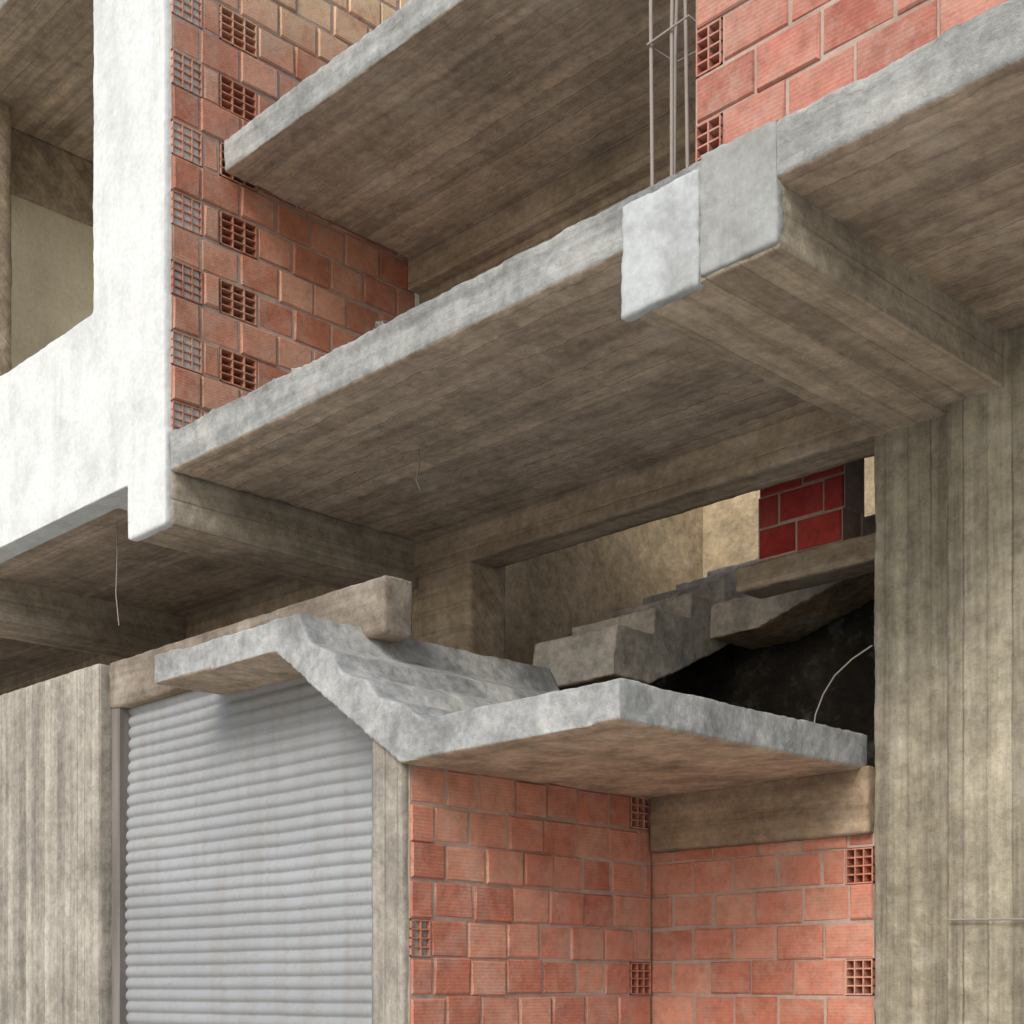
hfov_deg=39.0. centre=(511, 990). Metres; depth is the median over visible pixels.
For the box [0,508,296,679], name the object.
slab
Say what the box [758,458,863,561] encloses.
brick pier
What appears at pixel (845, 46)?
mortar
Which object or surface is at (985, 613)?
wall panel
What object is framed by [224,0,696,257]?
slab
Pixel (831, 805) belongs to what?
entrance beam
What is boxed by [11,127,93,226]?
loggia side beam
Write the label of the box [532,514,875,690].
interior concrete staircase
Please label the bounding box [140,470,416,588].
cantilever beam
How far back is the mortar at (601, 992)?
9.02 m
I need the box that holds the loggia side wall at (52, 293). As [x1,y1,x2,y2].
[11,194,93,368]
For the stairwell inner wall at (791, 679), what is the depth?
11.34 m
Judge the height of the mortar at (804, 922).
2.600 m
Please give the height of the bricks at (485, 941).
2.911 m
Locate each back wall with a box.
[0,579,417,694]
[415,293,419,306]
[419,151,695,303]
[703,456,874,577]
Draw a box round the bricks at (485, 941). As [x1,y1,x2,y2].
[410,768,650,1023]
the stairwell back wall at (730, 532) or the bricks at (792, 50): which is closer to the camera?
the bricks at (792, 50)
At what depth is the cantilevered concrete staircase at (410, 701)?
8.51 m
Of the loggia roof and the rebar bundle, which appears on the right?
the rebar bundle
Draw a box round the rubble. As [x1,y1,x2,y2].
[269,320,386,381]
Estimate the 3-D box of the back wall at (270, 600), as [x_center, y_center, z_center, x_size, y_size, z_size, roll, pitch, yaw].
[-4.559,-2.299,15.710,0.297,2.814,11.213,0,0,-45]
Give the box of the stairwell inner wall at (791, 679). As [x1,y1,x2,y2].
[649,599,874,766]
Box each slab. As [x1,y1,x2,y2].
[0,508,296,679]
[169,0,1023,540]
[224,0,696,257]
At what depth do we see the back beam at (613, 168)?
10.43 m
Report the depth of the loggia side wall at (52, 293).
13.84 m
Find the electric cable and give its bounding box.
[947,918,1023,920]
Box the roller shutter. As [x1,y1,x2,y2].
[112,677,372,1023]
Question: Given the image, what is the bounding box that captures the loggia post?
[0,99,11,375]
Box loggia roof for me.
[0,0,93,162]
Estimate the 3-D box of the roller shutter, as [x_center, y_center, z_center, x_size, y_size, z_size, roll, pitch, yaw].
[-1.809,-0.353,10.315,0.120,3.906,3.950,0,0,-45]
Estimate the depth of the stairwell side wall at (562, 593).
13.23 m
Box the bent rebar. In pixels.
[814,645,872,722]
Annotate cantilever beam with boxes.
[0,578,185,658]
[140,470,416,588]
[640,179,1002,436]
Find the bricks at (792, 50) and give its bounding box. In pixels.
[696,0,1008,161]
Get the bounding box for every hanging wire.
[115,523,119,624]
[415,449,420,490]
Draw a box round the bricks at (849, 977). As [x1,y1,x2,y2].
[651,833,875,1023]
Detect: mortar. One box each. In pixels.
[170,0,414,415]
[408,764,650,1023]
[640,827,875,1023]
[696,0,939,125]
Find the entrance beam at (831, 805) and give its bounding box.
[650,766,875,852]
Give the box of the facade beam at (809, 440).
[414,405,873,578]
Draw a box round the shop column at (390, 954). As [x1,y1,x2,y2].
[371,739,429,1023]
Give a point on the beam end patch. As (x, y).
(740, 201)
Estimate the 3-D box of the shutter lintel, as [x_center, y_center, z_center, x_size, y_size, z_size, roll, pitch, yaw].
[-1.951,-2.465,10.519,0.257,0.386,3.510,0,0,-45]
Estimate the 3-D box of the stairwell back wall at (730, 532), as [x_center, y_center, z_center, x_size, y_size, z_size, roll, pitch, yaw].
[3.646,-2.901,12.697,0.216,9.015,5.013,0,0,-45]
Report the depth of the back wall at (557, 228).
10.56 m
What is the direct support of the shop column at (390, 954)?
on the pavement
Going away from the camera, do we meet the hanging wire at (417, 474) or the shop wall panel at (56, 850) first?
the hanging wire at (417, 474)
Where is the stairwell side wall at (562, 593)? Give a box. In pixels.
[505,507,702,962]
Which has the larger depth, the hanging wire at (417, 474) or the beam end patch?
the hanging wire at (417, 474)
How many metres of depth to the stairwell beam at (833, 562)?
9.85 m
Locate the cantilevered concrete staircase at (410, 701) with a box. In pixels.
[154,613,867,797]
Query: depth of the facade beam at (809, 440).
9.87 m
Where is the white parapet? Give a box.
[0,0,198,563]
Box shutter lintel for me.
[109,575,412,708]
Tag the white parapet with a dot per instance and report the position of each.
(85, 420)
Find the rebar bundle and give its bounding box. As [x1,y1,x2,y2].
[646,0,695,185]
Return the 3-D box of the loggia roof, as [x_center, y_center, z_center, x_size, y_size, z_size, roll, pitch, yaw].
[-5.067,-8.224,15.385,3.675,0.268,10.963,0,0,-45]
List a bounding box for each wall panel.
[0,664,111,1023]
[946,324,1023,1023]
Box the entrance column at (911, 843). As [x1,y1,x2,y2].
[874,414,948,1023]
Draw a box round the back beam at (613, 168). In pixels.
[408,99,695,294]
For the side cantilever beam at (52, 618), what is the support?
attached to the back wall at (270, 600)
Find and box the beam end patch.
[621,119,783,321]
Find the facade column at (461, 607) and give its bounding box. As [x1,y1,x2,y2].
[417,562,504,658]
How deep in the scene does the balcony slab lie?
8.26 m
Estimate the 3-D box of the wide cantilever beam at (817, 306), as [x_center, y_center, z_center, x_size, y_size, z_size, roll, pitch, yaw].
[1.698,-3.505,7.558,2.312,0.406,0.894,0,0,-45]
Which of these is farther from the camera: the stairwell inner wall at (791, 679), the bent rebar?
the stairwell inner wall at (791, 679)
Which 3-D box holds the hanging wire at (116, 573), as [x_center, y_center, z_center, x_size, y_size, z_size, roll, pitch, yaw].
[-3.078,-3.260,11.268,0.041,0.821,0.016,0,0,27]
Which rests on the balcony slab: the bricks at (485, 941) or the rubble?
the rubble
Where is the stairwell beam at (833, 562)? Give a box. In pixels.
[736,533,875,598]
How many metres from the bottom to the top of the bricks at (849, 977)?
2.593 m
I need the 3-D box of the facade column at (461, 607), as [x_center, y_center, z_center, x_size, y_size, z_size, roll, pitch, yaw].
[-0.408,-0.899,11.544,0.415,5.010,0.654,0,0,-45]
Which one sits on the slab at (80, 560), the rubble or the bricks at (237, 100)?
the bricks at (237, 100)
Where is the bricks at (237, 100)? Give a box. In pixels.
[171,0,414,429]
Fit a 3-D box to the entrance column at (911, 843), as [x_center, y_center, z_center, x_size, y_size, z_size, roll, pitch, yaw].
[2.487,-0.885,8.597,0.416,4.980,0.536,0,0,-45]
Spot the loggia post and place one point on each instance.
(5, 245)
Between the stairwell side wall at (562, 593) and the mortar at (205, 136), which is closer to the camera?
the mortar at (205, 136)

